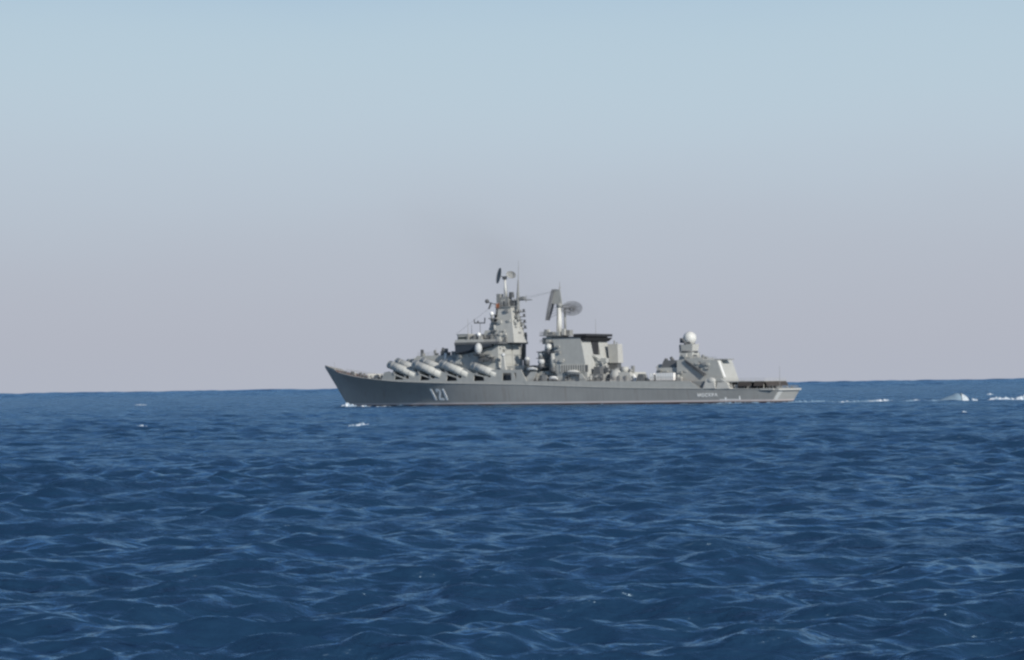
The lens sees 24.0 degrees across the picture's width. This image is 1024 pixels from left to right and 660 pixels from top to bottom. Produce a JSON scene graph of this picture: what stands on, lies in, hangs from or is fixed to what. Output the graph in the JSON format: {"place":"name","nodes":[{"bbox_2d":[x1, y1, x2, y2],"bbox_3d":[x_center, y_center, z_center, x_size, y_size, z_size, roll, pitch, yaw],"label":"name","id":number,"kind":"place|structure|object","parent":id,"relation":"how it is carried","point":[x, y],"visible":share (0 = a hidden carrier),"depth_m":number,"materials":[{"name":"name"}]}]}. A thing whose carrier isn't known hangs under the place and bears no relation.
{"place":"outdoors","nodes":[
{"label":"outdoors","id":0,"kind":"place"},
{"bbox_2d":[0,378,1023,659],"bbox_3d":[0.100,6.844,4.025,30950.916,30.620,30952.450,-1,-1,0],"label":"sea","id":1,"kind":"structure","parent":0,"point":[292,524],"depth_m":109.06,"materials":[{"name":"liquid"}]},
{"bbox_2d":[342,402,380,406],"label":"bow wave","id":2,"kind":"object","parent":1,"relation":"on","point":[347,404],"visible":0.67,"depth_m":848.19,"materials":[{"name":"liquid"}]},
{"bbox_2d":[325,261,800,405],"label":"warship","id":3,"kind":"object","parent":1,"relation":"on","point":[487,367],"visible":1,"depth_m":813.71,"materials":[{"name":"paint"}]},
{"bbox_2d":[527,367,537,370],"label":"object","id":4,"kind":"object","parent":3,"relation":"on","point":[531,368],"visible":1,"depth_m":811.83,"materials":[{"name":"white paint"}]},
{"bbox_2d":[549,376,556,380],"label":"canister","id":5,"kind":"object","parent":3,"relation":"on","point":[551,378],"visible":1,"depth_m":806.75,"materials":[{"name":"white paint"}]},
{"bbox_2d":[565,370,579,376],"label":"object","id":6,"kind":"object","parent":3,"relation":"on","point":[576,373],"visible":1,"depth_m":802.02,"materials":[{"name":"grey paint"}]},
{"bbox_2d":[650,373,655,380],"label":"deck container","id":7,"kind":"object","parent":3,"relation":"on","point":[652,375],"visible":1,"depth_m":787.29,"materials":[{"name":"grey metal"}]},
{"bbox_2d":[656,373,675,380],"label":"deck container","id":8,"kind":"object","parent":3,"relation":"on","point":[666,376],"visible":1,"depth_m":784.02,"materials":[{"name":"grey metal"}]},
{"bbox_2d":[713,399,937,403],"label":"wake streak","id":9,"kind":"object","parent":1,"relation":"on","point":[832,401],"visible":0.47,"depth_m":750.31,"materials":[{"name":"white liquid"}]},
{"bbox_2d":[841,395,1023,401],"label":"stern wake","id":10,"kind":"object","parent":1,"relation":"on","point":[1021,397],"visible":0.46,"depth_m":739.07,"materials":[{"name":"liquid"}]},
{"bbox_2d":[938,393,968,400],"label":"wake wave","id":11,"kind":"object","parent":1,"relation":"on","point":[957,396],"visible":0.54,"depth_m":739.01,"materials":[{"name":"white"}]},
{"bbox_2d":[0,0,1023,393],"label":"sky","id":12,"kind":"structure","parent":0,"point":[195,194],"materials":[{"name":"blue"}]}
]}

